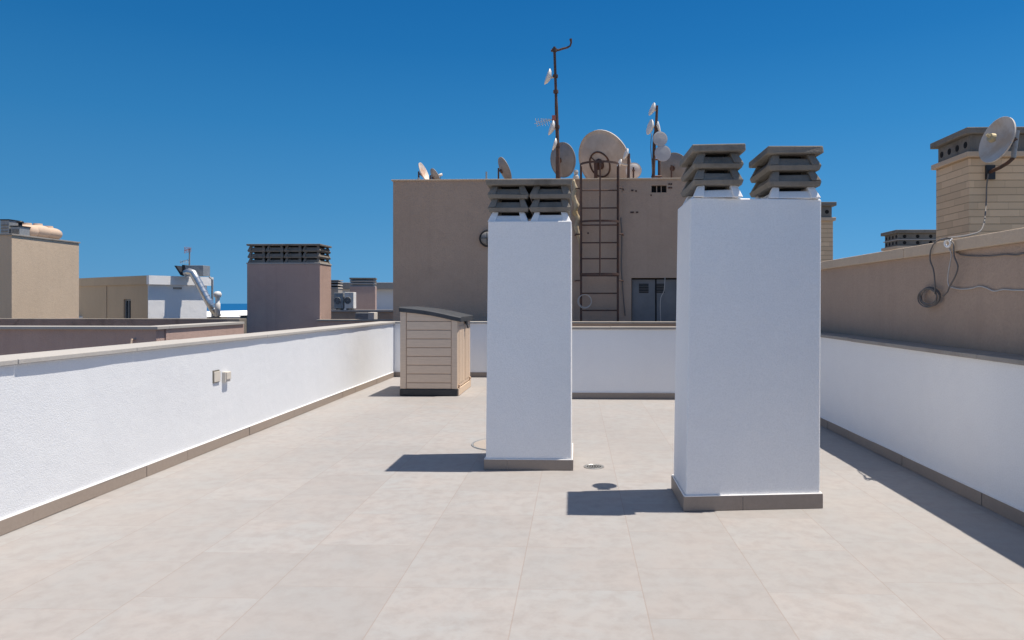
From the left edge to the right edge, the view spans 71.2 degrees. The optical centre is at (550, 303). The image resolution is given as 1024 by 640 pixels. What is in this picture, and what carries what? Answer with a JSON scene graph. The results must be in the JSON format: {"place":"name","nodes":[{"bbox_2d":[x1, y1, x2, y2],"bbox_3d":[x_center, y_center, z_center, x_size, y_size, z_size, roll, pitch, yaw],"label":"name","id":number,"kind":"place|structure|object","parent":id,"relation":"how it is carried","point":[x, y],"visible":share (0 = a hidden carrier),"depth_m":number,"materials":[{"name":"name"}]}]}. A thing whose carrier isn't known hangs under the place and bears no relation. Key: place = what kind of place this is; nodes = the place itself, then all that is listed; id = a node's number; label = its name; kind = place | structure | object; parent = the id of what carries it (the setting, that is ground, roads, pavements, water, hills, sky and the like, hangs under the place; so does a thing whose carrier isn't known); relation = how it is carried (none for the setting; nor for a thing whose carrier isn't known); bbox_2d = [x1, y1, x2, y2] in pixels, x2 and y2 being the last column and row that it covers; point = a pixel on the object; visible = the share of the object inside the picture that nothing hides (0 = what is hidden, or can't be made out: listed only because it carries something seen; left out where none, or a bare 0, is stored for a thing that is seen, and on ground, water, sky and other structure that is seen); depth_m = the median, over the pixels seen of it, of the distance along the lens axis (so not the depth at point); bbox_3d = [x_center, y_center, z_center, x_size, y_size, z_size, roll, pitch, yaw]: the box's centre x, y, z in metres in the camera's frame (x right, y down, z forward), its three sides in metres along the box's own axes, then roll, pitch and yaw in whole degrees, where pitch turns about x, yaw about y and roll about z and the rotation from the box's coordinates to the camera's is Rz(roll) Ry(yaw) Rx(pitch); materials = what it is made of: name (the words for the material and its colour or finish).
{"place":"outdoors","nodes":[
{"label":"outdoors","id":0,"kind":"place"},
{"bbox_2d":[0,234,79,317],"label":"building","id":1,"kind":"structure","parent":0,"point":[39,277],"depth_m":21.58,"materials":[{"name":"beige paint"}]},
{"bbox_2d":[0,219,17,233],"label":"roof unit","id":2,"kind":"structure","parent":1,"relation":"on","point":[5,225],"depth_m":21.49,"materials":[{"name":"grey metal"}]},
{"bbox_2d":[10,226,30,235],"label":"roof unit","id":3,"kind":"structure","parent":1,"relation":"on","point":[22,230],"depth_m":21.50,"materials":[{"name":"grey metal"}]},
{"bbox_2d":[22,223,38,236],"bbox_3d":[-16.192,-2.250,22.078,0.640,0.470,0.640,0,0,2],"label":"water tank","id":4,"kind":"object","parent":1,"relation":"on","point":[34,230],"visible":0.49,"depth_m":21.98,"materials":[{"name":"plastic"}]},
{"bbox_2d":[33,223,50,237],"bbox_3d":[-16.112,-2.260,22.426,0.720,0.490,0.720,0,0,2],"label":"water tank","id":5,"kind":"object","parent":1,"relation":"on","point":[44,231],"visible":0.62,"depth_m":22.30,"materials":[{"name":"plastic"}]},
{"bbox_2d":[46,226,62,238],"bbox_3d":[-16.021,-2.240,22.773,0.740,0.450,0.740,0,0,2],"label":"water tank","id":6,"kind":"object","parent":1,"relation":"on","point":[56,233],"visible":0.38,"depth_m":22.67,"materials":[{"name":"plastic"}]},
{"bbox_2d":[0,321,396,535],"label":"parapet wall","id":7,"kind":"structure","parent":0,"point":[79,425],"depth_m":5.75,"materials":[{"name":"paint"}]},
{"bbox_2d":[213,370,219,382],"bbox_3d":[-3.197,0.698,6.828,0.014,0.120,0.125,0,0,2],"label":"socket plate","id":8,"kind":"object","parent":7,"relation":"attached to","point":[216,376],"visible":1,"depth_m":6.81,"materials":[{"name":"white plastic"}]},
{"bbox_2d":[222,371,230,381],"bbox_3d":[-3.175,0.716,6.998,0.045,0.100,0.105,0,0,2],"label":"junction box","id":9,"kind":"object","parent":7,"relation":"attached to","point":[226,376],"visible":1,"depth_m":6.96,"materials":[{"name":"white plastic"}]},
{"bbox_2d":[213,291,221,315],"bbox_3d":[-12.914,0.000,27.668,0.299,0.950,0.299,0,0,2],"label":"roof vent","id":10,"kind":"object","parent":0,"point":[217,295],"visible":1,"depth_m":27.59,"materials":[{"name":"white metal"}]},
{"bbox_2d":[207,304,246,310],"bbox_3d":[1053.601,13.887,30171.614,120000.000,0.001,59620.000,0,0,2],"label":"sea","id":11,"kind":"structure","parent":0,"point":[230,307],"depth_m":2459.12,"materials":[{"name":"liquid"}]},
{"bbox_2d":[340,282,392,309],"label":"building","id":12,"kind":"structure","parent":0,"point":[384,295],"depth_m":30.26,"materials":[{"name":"white paint"}]},
{"bbox_2d":[0,0,1023,303],"label":"sky","id":13,"kind":"structure","parent":0,"point":[142,132],"materials":[{"name":"blue"}]},
{"label":"ground","id":14,"kind":"structure","parent":0,"visible":0},
{"bbox_2d":[0,318,246,354],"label":"neighbour block","id":15,"kind":"structure","parent":14,"relation":"on","point":[23,335],"depth_m":11.10,"materials":[{"name":"brown paint"}]},
{"bbox_2d":[79,275,213,317],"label":"building","id":16,"kind":"structure","parent":14,"relation":"on","point":[150,296],"depth_m":29.72,"materials":[{"name":"beige paint"}]},
{"bbox_2d":[125,299,130,317],"bbox_3d":[-17.445,0.754,29.593,0.600,1.865,0.090,0,0,34],"label":"window","id":17,"kind":"structure","parent":16,"relation":"in","point":[127,301],"depth_m":29.65,"materials":[{"name":"black glass"}]},
{"bbox_2d":[180,247,190,276],"bbox_3d":[-15.220,-1.734,29.749,0.416,1.227,0.680,0,0,-27],"label":"tv aerial","id":18,"kind":"object","parent":16,"relation":"on","point":[189,248],"visible":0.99,"depth_m":29.72,"materials":[{"name":"grey metal"}]},
{"bbox_2d":[175,265,226,317],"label":"roof unit","id":19,"kind":"structure","parent":16,"relation":"on","point":[194,272],"depth_m":28.74,"materials":[{"name":"grey metal"}]},
{"bbox_2d":[79,310,246,317],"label":"building","id":20,"kind":"structure","parent":14,"relation":"on","point":[231,314],"depth_m":41.78,"materials":[{"name":"white paint"}]},
{"bbox_2d":[209,277,212,316],"bbox_3d":[-14.286,6.122,30.017,0.193,14.530,0.090,0,0,2],"label":"downpipe","id":21,"kind":"object","parent":14,"relation":"on","point":[211,290],"visible":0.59,"depth_m":29.98,"materials":[{"name":"grey metal"}]},
{"bbox_2d":[246,244,331,332],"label":"chimney block","id":22,"kind":"structure","parent":14,"relation":"on","point":[288,286],"depth_m":15.83,"materials":[{"name":"brown paint"}]},
{"bbox_2d":[316,319,392,326],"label":"parapet wall","id":23,"kind":"structure","parent":14,"relation":"on","point":[325,322],"depth_m":15.55,"materials":[{"name":"brown paint"}]},
{"bbox_2d":[331,310,392,318],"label":"parapet wall","id":24,"kind":"structure","parent":14,"relation":"on","point":[350,314],"depth_m":22.20,"materials":[{"name":"beige paint"}]},
{"bbox_2d":[334,293,344,309],"bbox_3d":[-6.616,-0.068,22.380,0.295,0.531,0.270,0,0,2],"label":"air conditioner","id":25,"kind":"object","parent":24,"relation":"on","point":[339,302],"visible":0.98,"depth_m":22.26,"materials":[{"name":"grey metal"}]},
{"bbox_2d":[344,292,355,309],"bbox_3d":[-6.282,-0.077,22.353,0.292,0.547,0.300,0,0,2],"label":"air conditioner","id":26,"kind":"object","parent":24,"relation":"on","point":[350,300],"visible":1,"depth_m":22.22,"materials":[{"name":"white paint"}]},
{"bbox_2d":[0,377,1023,639],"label":"terrace floor","id":27,"kind":"structure","parent":14,"relation":"on","point":[382,511],"depth_m":4.04,"materials":[{"name":"tile"}]},
{"bbox_2d":[399,306,473,395],"bbox_3d":[-1.781,0.716,11.329,0.945,1.337,1.340,0,0,2],"label":"storage box","id":28,"kind":"object","parent":27,"relation":"on","point":[434,351],"visible":1,"depth_m":10.69,"materials":[{"name":"beige plastic"}]},
{"bbox_2d":[458,321,463,384],"bbox_3d":[-1.396,0.759,11.019,0.046,1.015,0.576,0,0,2],"label":"door","id":29,"kind":"structure","parent":28,"relation":"in","point":[460,324],"depth_m":10.98,"materials":[{"name":"beige plastic"}]},
{"bbox_2d":[464,321,469,382],"bbox_3d":[-1.376,0.759,11.611,0.046,1.015,0.576,0,0,2],"label":"door","id":30,"kind":"structure","parent":28,"relation":"in","point":[466,330],"depth_m":11.48,"materials":[{"name":"beige plastic"}]},
{"bbox_2d":[394,321,486,376],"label":"parapet wall","id":31,"kind":"structure","parent":27,"relation":"on","point":[478,348],"depth_m":13.46,"materials":[{"name":"paint"}]},
{"bbox_2d":[471,439,485,449],"bbox_3d":[-0.447,1.382,7.035,0.676,0.008,0.676,0,0,2],"label":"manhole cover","id":32,"kind":"object","parent":27,"relation":"in","point":[479,444],"visible":0.27,"depth_m":6.99,"materials":[{"name":"beige metal"}]},
{"bbox_2d":[484,179,572,469],"bbox_3d":[-0.175,0.175,6.280,0.744,2.420,0.688,0,0,2],"label":"chimney stack","id":33,"kind":"object","parent":27,"relation":"on","point":[529,372],"visible":1,"depth_m":5.95,"materials":[{"name":"paint"}]},
{"bbox_2d":[584,464,603,468],"bbox_3d":[0.364,1.383,6.059,0.173,0.006,0.173,0,0,2],"label":"floor drain","id":34,"kind":"object","parent":27,"relation":"on","point":[593,466],"visible":1,"depth_m":6.05,"materials":[{"name":"metal"}]},
{"bbox_2d":[572,326,675,398],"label":"parapet wall","id":35,"kind":"structure","parent":27,"relation":"on","point":[623,362],"depth_m":10.37,"materials":[{"name":"paint"}]},
{"bbox_2d":[572,321,675,325],"bbox_3d":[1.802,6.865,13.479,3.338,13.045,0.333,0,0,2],"label":"coping","id":36,"kind":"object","parent":35,"relation":"on","point":[624,323],"depth_m":13.35,"materials":[{"name":"beige paint"}]},
{"bbox_2d":[671,143,823,510],"bbox_3d":[1.370,0.160,5.068,0.956,2.451,0.679,0,0,2],"label":"chimney stack","id":37,"kind":"object","parent":27,"relation":"on","point":[747,380],"visible":1,"depth_m":4.81,"materials":[{"name":"paint"}]},
{"bbox_2d":[820,332,1023,526],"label":"parapet wall","id":38,"kind":"structure","parent":27,"relation":"on","point":[950,418],"depth_m":5.53,"materials":[{"name":"paint"}]},
{"bbox_2d":[391,178,686,321],"bbox_3d":[0.148,5.427,17.005,6.651,15.921,5.060,0,0,2],"label":"stair housing","id":39,"kind":"object","parent":14,"relation":"on","point":[440,256],"visible":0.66,"depth_m":14.55,"materials":[{"name":"beige paint"}]},
{"bbox_2d":[418,163,429,178],"bbox_3d":[-2.783,-2.772,15.407,0.308,0.531,0.469,0,0,2],"label":"satellite dish","id":40,"kind":"object","parent":39,"relation":"on","point":[423,172],"visible":0.89,"depth_m":15.49,"materials":[{"name":"white metal"}]},
{"bbox_2d":[430,168,442,178],"bbox_3d":[-2.552,-2.734,15.697,0.323,0.455,0.376,0,0,2],"label":"satellite dish","id":41,"kind":"object","parent":39,"relation":"on","point":[434,174],"visible":0.61,"depth_m":15.61,"materials":[{"name":"grey paint"}]},
{"bbox_2d":[479,230,487,246],"bbox_3d":[-1.290,-1.321,14.472,0.348,0.348,0.161,0,0,2],"label":"bulkhead lamp","id":42,"kind":"object","parent":39,"relation":"attached to","point":[483,238],"visible":0.6,"depth_m":14.45,"materials":[{"name":"black plastic"}]},
{"bbox_2d":[498,157,511,178],"bbox_3d":[-1.021,-2.832,15.443,0.374,0.651,0.543,0,0,2],"label":"satellite dish","id":43,"kind":"object","parent":39,"relation":"on","point":[504,170],"visible":0.9,"depth_m":15.31,"materials":[{"name":"grey paint"}]},
{"bbox_2d":[534,38,571,177],"bbox_3d":[0.005,-4.032,15.007,0.796,3.053,0.416,0,0,-24],"label":"antenna mast","id":44,"kind":"object","parent":39,"relation":"on","point":[555,125],"visible":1,"depth_m":14.97,"materials":[{"name":"brown metal"}]},
{"bbox_2d":[550,142,575,178],"bbox_3d":[0.186,-3.042,15.820,0.387,1.070,0.777,0,0,-43],"label":"satellite dish","id":45,"kind":"object","parent":39,"relation":"on","point":[567,160],"visible":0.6,"depth_m":15.75,"materials":[{"name":"grey paint"}]},
{"bbox_2d":[571,179,579,266],"bbox_3d":[0.498,-1.621,14.391,0.200,1.760,0.113,0,0,2],"label":"cable bundle","id":46,"kind":"object","parent":39,"relation":"attached to","point":[575,213],"visible":0.93,"depth_m":14.36,"materials":[{"name":"beige plastic"}]},
{"bbox_2d":[573,170,578,177],"bbox_3d":[0.513,-2.635,14.611,0.119,0.200,0.119,0,0,2],"label":"roof fitting","id":47,"kind":"object","parent":39,"relation":"on","point":[575,174],"visible":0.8,"depth_m":14.57,"materials":[{"name":"stone"}]},
{"bbox_2d":[575,160,623,320],"bbox_3d":[0.965,-0.693,14.153,1.001,4.160,0.646,0,0,2],"label":"roof ladder","id":48,"kind":"object","parent":39,"relation":"attached to","point":[599,242],"visible":0.88,"depth_m":14.21,"materials":[{"name":"brown metal"}]},
{"bbox_2d":[577,294,591,307],"bbox_3d":[0.669,-0.043,14.215,0.285,0.285,0.043,0,0,2],"label":"cable coil","id":49,"kind":"object","parent":48,"relation":"hanging from","point":[579,303],"visible":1,"depth_m":14.20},
{"bbox_2d":[578,130,630,177],"bbox_3d":[1.197,-3.213,16.330,0.734,1.413,1.471,0,0,-45],"label":"satellite dish","id":50,"kind":"object","parent":39,"relation":"on","point":[601,145],"visible":0.73,"depth_m":16.12,"materials":[{"name":"beige paint"}]},
{"bbox_2d":[620,218,625,315],"bbox_3d":[1.456,-0.744,14.446,0.105,1.987,0.019,0,0,2],"label":"cable","id":51,"kind":"object","parent":39,"relation":"attached to","point":[621,266],"visible":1,"depth_m":14.44,"materials":[{"name":"black rubber"}]},
{"bbox_2d":[617,148,629,177],"bbox_3d":[1.520,-2.879,14.959,0.281,0.745,0.237,0,0,2],"label":"antenna pole","id":52,"kind":"object","parent":39,"relation":"on","point":[626,154],"visible":0.88,"depth_m":14.93,"materials":[{"name":"white metal"}]},
{"bbox_2d":[626,163,641,177],"bbox_3d":[1.796,-2.785,15.464,0.348,0.558,0.228,0,0,2],"label":"satellite dish","id":53,"kind":"object","parent":39,"relation":"on","point":[635,170],"visible":0.81,"depth_m":15.51,"materials":[{"name":"white paint"}]},
{"bbox_2d":[632,280,654,320],"bbox_3d":[1.889,0.449,14.557,0.470,1.875,0.052,0,0,2],"label":"door","id":54,"kind":"structure","parent":39,"relation":"in","point":[643,291],"depth_m":14.55,"materials":[{"name":"blue paint"}]},
{"bbox_2d":[646,103,670,177],"bbox_3d":[2.248,-3.353,14.937,0.487,1.696,0.348,0,0,2],"label":"antenna mast","id":55,"kind":"object","parent":39,"relation":"on","point":[661,152],"visible":1,"depth_m":14.81,"materials":[{"name":"grey metal"}]},
{"bbox_2d":[660,281,664,320],"bbox_3d":[2.253,-0.065,14.400,0.110,0.926,0.014,0,0,2],"label":"cable","id":56,"kind":"object","parent":39,"relation":"attached to","point":[660,301],"visible":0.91,"depth_m":14.40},
{"bbox_2d":[655,279,676,320],"bbox_3d":[2.370,0.449,14.540,0.506,1.875,0.052,0,0,2],"label":"door","id":57,"kind":"structure","parent":39,"relation":"in","point":[668,299],"depth_m":14.53,"materials":[{"name":"blue paint"}]},
{"bbox_2d":[661,152,685,177],"bbox_3d":[2.681,-2.916,15.729,0.675,0.820,0.371,0,0,22],"label":"satellite dish","id":58,"kind":"object","parent":39,"relation":"on","point":[670,168],"visible":0.71,"depth_m":15.72,"materials":[{"name":"grey paint"}]},
{"bbox_2d":[820,228,1023,354],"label":"building wall","id":59,"kind":"structure","parent":14,"relation":"on","point":[874,295],"depth_m":6.03,"materials":[{"name":"beige paint"}]},
{"bbox_2d":[917,287,940,307],"bbox_3d":[3.212,-0.054,6.073,0.043,0.181,0.367,0,0,2],"label":"cable coil","id":60,"kind":"object","parent":59,"relation":"hanging from","point":[927,305],"visible":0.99,"depth_m":6.06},
{"bbox_2d":[929,239,939,293],"bbox_3d":[3.184,-0.302,5.922,0.012,0.454,0.178,0,0,2],"label":"cable","id":61,"kind":"object","parent":59,"relation":"attached to","point":[932,266],"visible":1,"depth_m":5.93,"materials":[{"name":"black rubber"}]},
{"bbox_2d":[944,238,952,247],"bbox_3d":[3.178,-0.485,5.701,0.044,0.084,0.075,0,0,-15],"label":"cable clip","id":62,"kind":"object","parent":59,"relation":"attached to","point":[946,245],"visible":1,"depth_m":5.69,"materials":[{"name":"white plastic"}]},
{"bbox_2d":[947,248,951,286],"bbox_3d":[3.181,-0.288,5.698,0.010,0.317,0.066,0,0,2],"label":"cable","id":63,"kind":"object","parent":62,"relation":"hanging from","point":[949,266],"visible":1,"depth_m":5.70,"materials":[{"name":"grey plastic"}]},
{"bbox_2d":[942,241,958,295],"bbox_3d":[3.175,-0.278,5.676,0.012,0.446,0.235,0,0,2],"label":"cable","id":64,"kind":"object","parent":62,"relation":"hanging from","point":[956,270],"visible":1,"depth_m":5.62,"materials":[{"name":"black rubber"}]},
{"bbox_2d":[950,286,1023,291],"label":"cable","id":65,"kind":"object","parent":59,"relation":"attached to","point":[988,289],"visible":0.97,"depth_m":5.23,"materials":[{"name":"grey plastic"}]},
{"bbox_2d":[955,252,1023,256],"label":"cable","id":66,"kind":"object","parent":59,"relation":"attached to","point":[989,255],"visible":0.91,"depth_m":5.25,"materials":[{"name":"black rubber"}]},
{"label":"roof","id":67,"kind":"structure","parent":14,"relation":"on","visible":0},
{"bbox_2d":[331,280,342,309],"bbox_3d":[-8.360,0.745,27.559,0.528,3.284,0.560,0,0,2],"label":"chimney stack","id":68,"kind":"object","parent":67,"relation":"on","point":[335,286],"visible":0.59,"depth_m":27.31,"materials":[{"name":"white paint"}]},
{"bbox_2d":[349,278,376,309],"bbox_3d":[-6.468,0.261,24.641,0.872,2.276,0.692,0,0,-10],"label":"chimney stack","id":69,"kind":"object","parent":67,"relation":"on","point":[365,289],"visible":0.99,"depth_m":24.33,"materials":[{"name":"brown paint"}]},
{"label":"roof","id":70,"kind":"structure","parent":14,"relation":"on","visible":0},
{"bbox_2d":[821,202,836,261],"bbox_3d":[5.805,0.323,16.257,1.020,5.128,1.020,0,0,2],"label":"clad chimney","id":71,"kind":"object","parent":70,"relation":"on","point":[827,219],"visible":0.17,"depth_m":15.80,"materials":[{"name":"brick"}]},
{"bbox_2d":[881,230,935,250],"bbox_3d":[9.525,0.505,18.589,1.470,4.763,0.940,0,0,2],"label":"clad chimney","id":72,"kind":"object","parent":70,"relation":"on","point":[896,239],"visible":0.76,"depth_m":18.21,"materials":[{"name":"stone"}]},
{"bbox_2d":[930,127,1023,241],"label":"clad chimney","id":73,"kind":"object","parent":70,"relation":"on","point":[959,167],"visible":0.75,"depth_m":9.61,"materials":[{"name":"brick"}]},
{"bbox_2d":[940,174,988,240],"bbox_3d":[4.502,-1.120,7.598,0.120,1.229,4.764,0,0,35],"label":"cable","id":74,"kind":"object","parent":73,"relation":"attached to","point":[952,237],"visible":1,"depth_m":8.34,"materials":[{"name":"grey plastic"}]},
{"bbox_2d":[979,116,1019,179],"bbox_3d":[5.760,-2.009,9.185,0.439,0.687,0.891,0,0,37],"label":"satellite dish","id":75,"kind":"object","parent":73,"relation":"attached to","point":[1000,136],"visible":1,"depth_m":9.10,"materials":[{"name":"grey metal"}]},
{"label":"roof","id":76,"kind":"structure","parent":0,"visible":0},
{"bbox_2d":[355,312,377,318],"bbox_3d":[-4.733,0.757,18.316,0.494,1.060,0.320,0,0,2],"label":"roof duct box","id":77,"kind":"object","parent":76,"relation":"on","point":[371,315],"visible":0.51,"depth_m":18.18,"materials":[{"name":"grey metal"}]}
]}

